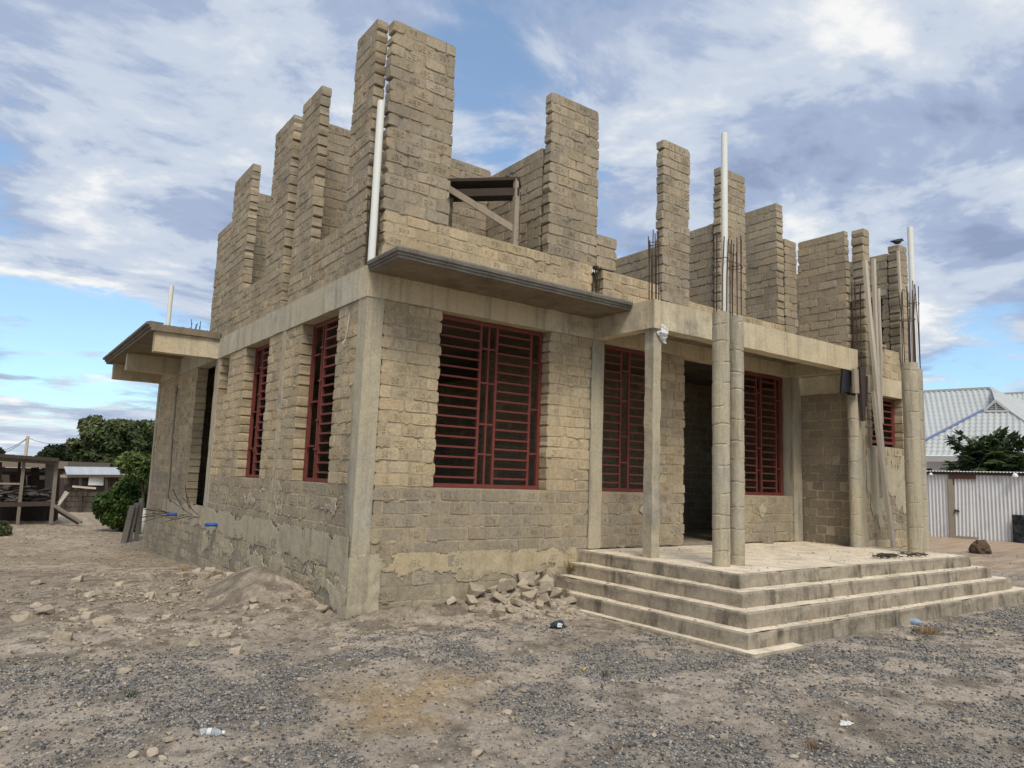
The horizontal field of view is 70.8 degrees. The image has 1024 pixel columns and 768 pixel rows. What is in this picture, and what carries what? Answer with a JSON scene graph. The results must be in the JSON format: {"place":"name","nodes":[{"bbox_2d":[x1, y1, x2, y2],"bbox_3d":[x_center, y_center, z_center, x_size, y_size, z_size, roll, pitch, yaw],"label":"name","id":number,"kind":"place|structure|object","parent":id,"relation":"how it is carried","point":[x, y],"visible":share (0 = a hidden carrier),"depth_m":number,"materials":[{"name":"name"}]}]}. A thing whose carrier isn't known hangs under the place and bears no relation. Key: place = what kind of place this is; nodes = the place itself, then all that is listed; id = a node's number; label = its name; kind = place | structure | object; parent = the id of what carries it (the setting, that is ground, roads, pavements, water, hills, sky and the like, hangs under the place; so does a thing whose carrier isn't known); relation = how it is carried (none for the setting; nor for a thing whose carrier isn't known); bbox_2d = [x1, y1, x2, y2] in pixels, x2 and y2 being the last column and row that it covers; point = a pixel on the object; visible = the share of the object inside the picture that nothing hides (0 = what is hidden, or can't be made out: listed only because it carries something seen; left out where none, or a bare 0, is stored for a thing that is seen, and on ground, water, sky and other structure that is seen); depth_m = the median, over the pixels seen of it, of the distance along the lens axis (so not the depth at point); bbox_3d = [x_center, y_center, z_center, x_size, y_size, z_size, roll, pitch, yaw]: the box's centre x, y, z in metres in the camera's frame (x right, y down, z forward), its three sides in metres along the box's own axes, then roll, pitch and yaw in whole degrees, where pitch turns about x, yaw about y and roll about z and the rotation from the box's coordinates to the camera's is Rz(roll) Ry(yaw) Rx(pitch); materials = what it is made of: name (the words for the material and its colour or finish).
{"place":"outdoors","nodes":[
{"label":"outdoors","id":0,"kind":"place"},
{"bbox_2d":[0,461,109,499],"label":"shed","id":1,"kind":"structure","parent":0,"point":[6,478],"depth_m":31.58,"materials":[{"name":"brown wood"}]},
{"bbox_2d":[0,467,1023,767],"bbox_3d":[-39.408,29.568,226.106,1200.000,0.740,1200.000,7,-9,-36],"label":"ground","id":2,"kind":"structure","parent":0,"point":[244,585],"depth_m":5.38,"materials":[{"name":"gravel"}]},
{"bbox_2d":[0,520,12,535],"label":"leafy bush","id":3,"kind":"object","parent":2,"relation":"on","point":[6,528],"visible":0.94,"depth_m":17.59,"materials":[{"name":"green plant"}]},
{"bbox_2d":[10,611,33,621],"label":"stone","id":4,"kind":"object","parent":2,"relation":"on","point":[24,616],"visible":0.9,"depth_m":6.75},
{"bbox_2d":[0,433,62,467],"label":"utility pole","id":5,"kind":"object","parent":2,"relation":"on","point":[26,445],"visible":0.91,"depth_m":41.29,"materials":[{"name":"white wood"}]},
{"bbox_2d":[30,602,42,607],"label":"stone","id":6,"kind":"object","parent":2,"relation":"on","point":[36,604],"visible":0.85,"depth_m":7.41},
{"bbox_2d":[30,579,45,583],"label":"stone","id":7,"kind":"object","parent":2,"relation":"on","point":[40,581],"visible":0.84,"depth_m":9.61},
{"bbox_2d":[0,454,82,524],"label":"plank rack","id":8,"kind":"object","parent":2,"relation":"on","point":[18,511],"visible":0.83,"depth_m":21.96,"materials":[{"name":"brown wood"}]},
{"bbox_2d":[32,604,54,614],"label":"stone","id":9,"kind":"object","parent":2,"relation":"on","point":[48,609],"visible":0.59,"depth_m":7.01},
{"bbox_2d":[35,443,72,468],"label":"leafy tree","id":10,"kind":"object","parent":2,"relation":"on","point":[61,452],"visible":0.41,"depth_m":41.44,"materials":[{"name":"green plant"}]},
{"bbox_2d":[51,626,75,640],"bbox_3d":[-3.750,2.159,5.995,0.188,0.312,0.182,13,-15,-25],"label":"stone","id":11,"kind":"object","parent":2,"relation":"on","point":[62,635],"visible":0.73,"depth_m":6.01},
{"bbox_2d":[68,616,80,621],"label":"stone","id":12,"kind":"object","parent":2,"relation":"on","point":[75,619],"visible":1,"depth_m":6.64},
{"bbox_2d":[70,573,83,582],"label":"stone","id":13,"kind":"object","parent":2,"relation":"on","point":[80,578],"visible":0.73,"depth_m":9.83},
{"bbox_2d":[77,607,89,611],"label":"stone","id":14,"kind":"object","parent":2,"relation":"on","point":[83,609],"visible":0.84,"depth_m":7.13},
{"bbox_2d":[81,590,95,596],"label":"stone","id":15,"kind":"object","parent":2,"relation":"on","point":[90,593],"visible":0.76,"depth_m":8.27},
{"bbox_2d":[81,608,98,618],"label":"stone","id":16,"kind":"object","parent":2,"relation":"on","point":[90,614],"visible":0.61,"depth_m":6.80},
{"bbox_2d":[91,614,114,625],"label":"stone","id":17,"kind":"object","parent":2,"relation":"on","point":[104,619],"visible":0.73,"depth_m":6.57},
{"bbox_2d":[60,466,148,512],"bbox_3d":[-15.739,4.212,28.686,3.931,1.874,3.052,6,-8,-28],"label":"tin roof hut","id":18,"kind":"object","parent":2,"relation":"on","point":[83,486],"visible":0.44,"depth_m":27.27,"materials":[{"name":"metal"}]},
{"bbox_2d":[65,414,154,466],"bbox_3d":[-20.863,4.018,38.602,5.515,4.651,4.264,7,-9,-36],"label":"leafy tree","id":19,"kind":"object","parent":2,"relation":"on","point":[100,440],"visible":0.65,"depth_m":37.47,"materials":[{"name":"green plant"}]},
{"bbox_2d":[90,476,147,531],"bbox_3d":[-10.737,3.436,20.024,1.798,1.734,1.520,7,-9,-36],"label":"leafy bush","id":20,"kind":"object","parent":2,"relation":"on","point":[110,508],"visible":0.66,"depth_m":19.59,"materials":[{"name":"green plant"}]},
{"bbox_2d":[114,581,124,585],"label":"stone","id":21,"kind":"object","parent":2,"relation":"on","point":[117,583],"visible":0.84,"depth_m":9.15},
{"bbox_2d":[116,665,132,673],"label":"stone","id":22,"kind":"object","parent":2,"relation":"on","point":[124,670],"visible":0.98,"depth_m":5.19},
{"bbox_2d":[120,505,134,542],"bbox_3d":[-9.347,3.411,17.524,0.133,0.888,1.045,5,-8,-21],"label":"board","id":23,"kind":"object","parent":2,"relation":"on","point":[126,530],"visible":0.93,"depth_m":17.49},
{"bbox_2d":[126,750,138,758],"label":"stone","id":24,"kind":"object","parent":2,"relation":"on","point":[133,754],"visible":1,"depth_m":3.69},
{"bbox_2d":[113,449,151,533],"bbox_3d":[-10.000,3.006,19.479,1.314,2.489,1.508,0,-8,16],"label":"young tree","id":25,"kind":"object","parent":2,"relation":"on","point":[135,466],"visible":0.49,"depth_m":19.14,"materials":[{"name":"green plant"}]},
{"bbox_2d":[127,502,138,541],"bbox_3d":[-9.348,3.412,17.750,0.114,0.940,1.043,5,-8,-21],"label":"board","id":26,"kind":"object","parent":2,"relation":"on","point":[130,535],"visible":0.79,"depth_m":17.69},
{"bbox_2d":[134,498,142,540],"bbox_3d":[-9.329,3.390,17.989,0.095,1.044,1.041,5,-8,-25],"label":"board","id":27,"kind":"object","parent":2,"relation":"on","point":[137,527],"visible":0.79,"depth_m":17.95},
{"bbox_2d":[144,571,152,578],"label":"stone","id":28,"kind":"object","parent":2,"relation":"on","point":[148,574],"visible":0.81,"depth_m":9.74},
{"bbox_2d":[143,591,154,598],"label":"stone","id":29,"kind":"object","parent":2,"relation":"on","point":[151,594],"visible":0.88,"depth_m":8.04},
{"bbox_2d":[146,747,158,756],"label":"stone","id":30,"kind":"object","parent":2,"relation":"on","point":[152,752],"visible":0.96,"depth_m":3.75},
{"bbox_2d":[158,755,167,761],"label":"stone","id":31,"kind":"object","parent":2,"relation":"on","point":[162,758],"visible":0.98,"depth_m":3.66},
{"bbox_2d":[161,613,173,619],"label":"stone","id":32,"kind":"object","parent":2,"relation":"on","point":[166,616],"visible":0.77,"depth_m":6.92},
{"bbox_2d":[162,736,173,741],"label":"stone","id":33,"kind":"object","parent":2,"relation":"on","point":[167,739],"visible":1,"depth_m":3.93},
{"bbox_2d":[176,571,188,576],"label":"stone","id":34,"kind":"object","parent":2,"relation":"on","point":[182,574],"visible":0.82,"depth_m":9.43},
{"bbox_2d":[187,639,199,647],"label":"stone","id":35,"kind":"object","parent":2,"relation":"on","point":[194,643],"visible":0.9,"depth_m":5.95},
{"bbox_2d":[190,579,203,585],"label":"stone","id":36,"kind":"object","parent":2,"relation":"on","point":[193,582],"visible":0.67,"depth_m":8.80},
{"bbox_2d":[189,572,211,579],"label":"stone","id":37,"kind":"object","parent":2,"relation":"on","point":[204,575],"visible":0.63,"depth_m":9.24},
{"bbox_2d":[206,618,216,624],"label":"stone","id":38,"kind":"object","parent":2,"relation":"on","point":[210,621],"visible":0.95,"depth_m":6.78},
{"bbox_2d":[199,728,225,735],"bbox_3d":[-1.683,1.956,4.047,0.142,0.042,0.043,2,-7,1],"label":"plastic bottle","id":39,"kind":"object","parent":2,"relation":"on","point":[210,731],"visible":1,"depth_m":4.03,"materials":[{"name":"white"}]},
{"bbox_2d":[204,569,222,576],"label":"stone","id":40,"kind":"object","parent":2,"relation":"on","point":[216,572],"visible":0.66,"depth_m":9.49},
{"bbox_2d":[209,630,217,637],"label":"stone","id":41,"kind":"object","parent":2,"relation":"on","point":[213,634],"visible":0.92,"depth_m":6.36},
{"bbox_2d":[219,632,230,638],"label":"stone","id":42,"kind":"object","parent":2,"relation":"on","point":[225,635],"visible":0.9,"depth_m":6.34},
{"bbox_2d":[228,644,242,654],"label":"stone","id":43,"kind":"object","parent":2,"relation":"on","point":[238,650],"visible":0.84,"depth_m":5.84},
{"bbox_2d":[241,616,249,621],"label":"stone","id":44,"kind":"object","parent":2,"relation":"on","point":[245,619],"visible":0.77,"depth_m":7.05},
{"bbox_2d":[240,756,251,762],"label":"stone","id":45,"kind":"object","parent":2,"relation":"on","point":[247,759],"visible":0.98,"depth_m":3.72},
{"bbox_2d":[247,595,258,604],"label":"stone","id":46,"kind":"object","parent":2,"relation":"on","point":[252,600],"visible":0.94,"depth_m":7.58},
{"bbox_2d":[247,602,258,608],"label":"stone","id":47,"kind":"object","parent":2,"relation":"on","point":[253,606],"visible":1,"depth_m":7.49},
{"bbox_2d":[280,592,293,599],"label":"stone","id":48,"kind":"object","parent":2,"relation":"on","point":[287,596],"visible":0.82,"depth_m":7.76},
{"bbox_2d":[296,602,309,609],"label":"stone","id":49,"kind":"object","parent":2,"relation":"on","point":[303,605],"visible":0.97,"depth_m":7.62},
{"bbox_2d":[297,588,312,598],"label":"stone","id":50,"kind":"object","parent":2,"relation":"on","point":[306,594],"visible":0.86,"depth_m":8.00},
{"bbox_2d":[314,603,328,611],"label":"stone","id":51,"kind":"object","parent":2,"relation":"on","point":[321,608],"visible":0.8,"depth_m":7.60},
{"bbox_2d":[318,624,327,634],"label":"stone","id":52,"kind":"object","parent":2,"relation":"on","point":[321,631],"visible":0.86,"depth_m":6.68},
{"bbox_2d":[328,642,340,653],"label":"stone","id":53,"kind":"object","parent":2,"relation":"on","point":[333,650],"visible":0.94,"depth_m":6.03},
{"bbox_2d":[333,632,343,638],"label":"stone","id":54,"kind":"object","parent":2,"relation":"on","point":[337,636],"visible":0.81,"depth_m":6.50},
{"bbox_2d":[407,627,417,631],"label":"stone","id":55,"kind":"object","parent":2,"relation":"on","point":[411,629],"visible":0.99,"depth_m":6.94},
{"bbox_2d":[445,593,456,604],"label":"stone","id":56,"kind":"object","parent":2,"relation":"on","point":[451,600],"visible":0.97,"depth_m":7.91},
{"bbox_2d":[465,594,477,606],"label":"stone","id":57,"kind":"object","parent":2,"relation":"on","point":[471,599],"visible":1,"depth_m":7.92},
{"bbox_2d":[469,605,475,611],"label":"stone","id":58,"kind":"object","parent":2,"relation":"on","point":[472,608],"visible":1,"depth_m":7.74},
{"bbox_2d":[0,530,945,767],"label":"rubble chips","id":59,"kind":"object","parent":2,"relation":"on","point":[390,759],"visible":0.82,"depth_m":6.21,"materials":[{"name":"stone"}]},
{"bbox_2d":[467,582,487,597],"bbox_3d":[-0.406,2.409,8.164,0.239,0.255,0.316,10,6,-16],"label":"stone","id":60,"kind":"object","parent":2,"relation":"on","point":[475,590],"visible":0.78,"depth_m":8.13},
{"bbox_2d":[471,748,485,757],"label":"stone","id":61,"kind":"object","parent":2,"relation":"on","point":[476,752],"visible":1,"depth_m":3.90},
{"bbox_2d":[486,585,496,591],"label":"stone","id":62,"kind":"object","parent":2,"relation":"on","point":[492,588],"visible":0.94,"depth_m":8.33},
{"bbox_2d":[491,599,506,617],"bbox_3d":[-0.217,2.471,7.698,0.243,0.416,0.250,20,5,-22],"label":"stone","id":63,"kind":"object","parent":2,"relation":"on","point":[498,610],"visible":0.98,"depth_m":7.63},
{"bbox_2d":[491,590,507,604],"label":"stone","id":64,"kind":"object","parent":2,"relation":"on","point":[497,595],"visible":0.98,"depth_m":8.02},
{"bbox_2d":[502,709,511,714],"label":"stone","id":65,"kind":"object","parent":2,"relation":"on","point":[507,712],"visible":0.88,"depth_m":4.62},
{"bbox_2d":[497,572,517,592],"bbox_3d":[-0.088,2.294,8.369,0.249,0.229,0.166,-25,-10,14],"label":"stone","id":66,"kind":"object","parent":2,"relation":"on","point":[509,584],"visible":0.99,"depth_m":8.28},
{"bbox_2d":[504,607,513,612],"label":"stone","id":67,"kind":"object","parent":2,"relation":"on","point":[510,609],"visible":0.84,"depth_m":7.79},
{"bbox_2d":[510,750,518,758],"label":"stone","id":68,"kind":"object","parent":2,"relation":"on","point":[515,754],"visible":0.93,"depth_m":3.90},
{"bbox_2d":[510,598,521,605],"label":"stone","id":69,"kind":"object","parent":2,"relation":"on","point":[516,602],"visible":1,"depth_m":7.99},
{"bbox_2d":[517,579,529,587],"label":"stone","id":70,"kind":"object","parent":2,"relation":"on","point":[524,582],"visible":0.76,"depth_m":8.52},
{"bbox_2d":[519,585,532,591],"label":"stone","id":71,"kind":"object","parent":2,"relation":"on","point":[525,588],"visible":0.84,"depth_m":8.36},
{"bbox_2d":[517,571,535,586],"bbox_3d":[0.155,2.407,8.729,0.274,0.293,0.362,6,-19,-3],"label":"stone","id":72,"kind":"object","parent":2,"relation":"on","point":[529,577],"visible":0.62,"depth_m":8.60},
{"bbox_2d":[518,587,538,601],"bbox_3d":[0.150,2.447,8.264,0.216,0.370,0.223,24,30,16],"label":"stone","id":73,"kind":"object","parent":2,"relation":"on","point":[529,595],"visible":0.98,"depth_m":8.17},
{"bbox_2d":[536,599,543,609],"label":"stone","id":74,"kind":"object","parent":2,"relation":"on","point":[539,604],"visible":1,"depth_m":8.03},
{"bbox_2d":[536,566,543,573],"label":"stone","id":75,"kind":"object","parent":2,"relation":"on","point":[540,569],"visible":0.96,"depth_m":8.81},
{"bbox_2d":[536,564,553,587],"bbox_3d":[0.343,2.345,8.701,0.257,0.243,0.341,-12,5,-13],"label":"stone","id":76,"kind":"object","parent":2,"relation":"on","point":[545,579],"visible":0.78,"depth_m":8.57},
{"bbox_2d":[539,583,551,593],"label":"stone","id":77,"kind":"object","parent":2,"relation":"on","point":[546,588],"visible":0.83,"depth_m":8.42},
{"bbox_2d":[539,593,552,609],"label":"stone","id":78,"kind":"object","parent":2,"relation":"on","point":[545,599],"visible":0.73,"depth_m":8.18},
{"bbox_2d":[546,565,556,578],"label":"stone","id":79,"kind":"object","parent":2,"relation":"on","point":[552,572],"visible":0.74,"depth_m":8.80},
{"bbox_2d":[549,588,562,597],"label":"stone","id":80,"kind":"object","parent":2,"relation":"on","point":[555,593],"visible":0.88,"depth_m":8.41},
{"bbox_2d":[549,620,566,628],"bbox_3d":[0.473,2.454,7.335,0.204,0.085,0.136,7,-9,-36],"label":"plastic bag","id":81,"kind":"object","parent":2,"relation":"on","point":[558,624],"visible":1,"depth_m":7.30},
{"bbox_2d":[557,600,567,605],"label":"stone","id":82,"kind":"object","parent":2,"relation":"on","point":[561,603],"visible":0.83,"depth_m":8.22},
{"bbox_2d":[103,19,1023,658],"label":"unfinished house","id":83,"kind":"structure","parent":2,"relation":"on","point":[381,383],"depth_m":9.61,"materials":[{"name":"brick"}]},
{"bbox_2d":[446,177,520,244],"bbox_3d":[-0.414,-1.873,9.416,1.014,1.626,0.437,2,-7,2],"label":"scaffold trestle","id":84,"kind":"object","parent":83,"relation":"on","point":[472,192],"visible":0.61,"depth_m":9.35,"materials":[{"name":"wood"}]},
{"bbox_2d":[657,324,667,343],"bbox_3d":[1.885,-0.628,8.989,0.224,0.240,0.115,7,-9,-36],"label":"plastic sheet","id":85,"kind":"object","parent":83,"relation":"on","point":[662,333],"visible":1,"depth_m":8.95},
{"bbox_2d":[762,535,773,543],"bbox_3d":[4.074,2.474,11.451,0.203,0.124,0.102,9,-10,-44],"label":"block","id":86,"kind":"object","parent":83,"relation":"on","point":[767,539],"depth_m":11.40,"materials":[{"name":"concrete"}]},
{"bbox_2d":[557,542,989,628],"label":"dirt crumbs","id":87,"kind":"object","parent":83,"relation":"on","point":[773,587],"visible":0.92,"depth_m":8.36,"materials":[{"name":"stone"}]},
{"bbox_2d":[839,367,867,420],"bbox_3d":[5.458,0.151,11.518,0.700,0.867,0.195,7,-9,-36],"label":"formwork box","id":88,"kind":"object","parent":83,"relation":"attached to","point":[859,381],"visible":0.97,"depth_m":11.51,"materials":[{"name":"black wood"}]},
{"bbox_2d":[871,258,883,498],"bbox_3d":[6.014,-0.129,11.842,0.096,3.981,0.054,7,-9,-36],"label":"timber pole","id":89,"kind":"object","parent":83,"relation":"attached to","point":[875,314],"visible":0.64,"depth_m":11.92,"materials":[{"name":"wood"}]},
{"bbox_2d":[877,288,883,423],"bbox_3d":[6.127,-0.480,11.985,0.087,2.281,0.073,4,-8,-13],"label":"timber pole","id":90,"kind":"object","parent":83,"relation":"attached to","point":[880,333],"visible":0.7,"depth_m":11.99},
{"bbox_2d":[871,391,895,548],"bbox_3d":[5.942,1.360,11.520,0.319,2.507,0.097,1,-7,7],"label":"timber pole","id":91,"kind":"object","parent":83,"relation":"on","point":[887,500],"visible":0.98,"depth_m":11.47,"materials":[{"name":"wood"}]},
{"bbox_2d":[862,260,885,459],"bbox_3d":[5.902,-0.418,11.744,0.328,3.286,0.088,4,-8,-13],"label":"timber pole","id":92,"kind":"object","parent":91,"relation":"on","point":[871,332],"visible":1,"depth_m":11.73,"materials":[{"name":"wood"}]},
{"bbox_2d":[869,553,903,558],"bbox_3d":[4.992,2.300,9.636,0.753,0.064,0.304,7,-9,-36],"label":"twig heap","id":93,"kind":"object","parent":83,"relation":"on","point":[882,555],"visible":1,"depth_m":9.63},
{"bbox_2d":[890,238,903,244],"bbox_3d":[7.038,-2.590,13.149,0.317,0.169,0.100,4,-8,-16],"label":"bird","id":94,"kind":"object","parent":83,"relation":"on","point":[897,241],"visible":0.87,"depth_m":13.11},
{"bbox_2d":[896,250,903,362],"bbox_3d":[6.862,-1.353,12.705,0.104,2.052,0.042,7,-9,-36],"label":"timber pole","id":95,"kind":"object","parent":83,"relation":"attached to","point":[899,272],"visible":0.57,"depth_m":12.74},
{"bbox_2d":[901,552,927,556],"bbox_3d":[5.569,2.372,10.002,0.622,0.065,0.262,6,-8,-26],"label":"twig heap","id":96,"kind":"object","parent":83,"relation":"on","point":[916,554],"visible":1,"depth_m":10.00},
{"bbox_2d":[562,560,577,571],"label":"dry grass","id":97,"kind":"structure","parent":2,"relation":"on","point":[571,569],"depth_m":8.39,"materials":[{"name":"brown plant"}]},
{"bbox_2d":[563,595,576,603],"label":"stone","id":98,"kind":"object","parent":2,"relation":"on","point":[571,599],"visible":0.73,"depth_m":8.38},
{"bbox_2d":[781,717,787,727],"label":"stone","id":99,"kind":"object","parent":2,"relation":"on","point":[784,723],"visible":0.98,"depth_m":4.55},
{"bbox_2d":[789,754,798,758],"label":"stone","id":100,"kind":"object","parent":2,"relation":"on","point":[793,756],"visible":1,"depth_m":4.01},
{"bbox_2d":[797,736,831,751],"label":"dry grass","id":101,"kind":"structure","parent":2,"relation":"on","point":[812,745],"depth_m":4.18,"materials":[{"name":"brown plant"}]},
{"bbox_2d":[840,712,849,718],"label":"stone","id":102,"kind":"object","parent":2,"relation":"on","point":[844,715],"visible":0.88,"depth_m":4.76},
{"bbox_2d":[839,720,853,725],"bbox_3d":[2.154,2.184,4.648,0.119,0.021,0.077,7,-9,-36],"label":"plastic film","id":103,"kind":"object","parent":2,"relation":"on","point":[844,723],"visible":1,"depth_m":4.63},
{"bbox_2d":[910,618,922,624],"bbox_3d":[4.602,2.729,8.284,0.230,0.070,0.071,-5,-10,44],"label":"plastic bottle","id":104,"kind":"object","parent":2,"relation":"on","point":[914,621],"visible":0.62,"depth_m":8.24,"materials":[{"name":"blue"}]},
{"bbox_2d":[960,717,972,722],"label":"stone","id":105,"kind":"object","parent":2,"relation":"on","point":[968,720],"visible":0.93,"depth_m":4.77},
{"bbox_2d":[927,471,1023,541],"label":"corrugated fence","id":106,"kind":"object","parent":2,"relation":"on","point":[988,505],"visible":0.78,"depth_m":21.63,"materials":[{"name":"white metal"}]},
{"bbox_2d":[968,539,991,553],"bbox_3d":[11.264,3.920,17.323,0.563,0.361,0.468,7,-9,-36],"label":"boulder","id":107,"kind":"object","parent":2,"relation":"on","point":[977,546],"visible":0.93,"depth_m":17.17,"materials":[{"name":"stone"}]},
{"bbox_2d":[939,426,1023,484],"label":"papaya tree","id":108,"kind":"object","parent":2,"relation":"on","point":[994,452],"visible":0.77,"depth_m":24.18,"materials":[{"name":"green plant"}]},
{"bbox_2d":[1012,515,1023,542],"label":"stone slab","id":109,"kind":"structure","parent":2,"relation":"on","point":[1018,527],"depth_m":20.64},
{"bbox_2d":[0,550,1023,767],"bbox_3d":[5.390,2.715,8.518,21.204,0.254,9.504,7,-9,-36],"label":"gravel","id":110,"kind":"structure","parent":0,"point":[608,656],"depth_m":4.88,"materials":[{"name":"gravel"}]},
{"bbox_2d":[0,0,1023,455],"label":"sky","id":111,"kind":"structure","parent":0,"point":[129,129],"materials":[{"name":"blue"}]},
{"bbox_2d":[913,622,941,635],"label":"dry grass","id":112,"kind":"structure","parent":0,"point":[928,632],"depth_m":7.73,"materials":[{"name":"brown plant"}]},
{"bbox_2d":[923,387,1023,513],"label":"tiled house","id":113,"kind":"structure","parent":0,"point":[974,412],"depth_m":34.55,"materials":[{"name":"grey paint"}]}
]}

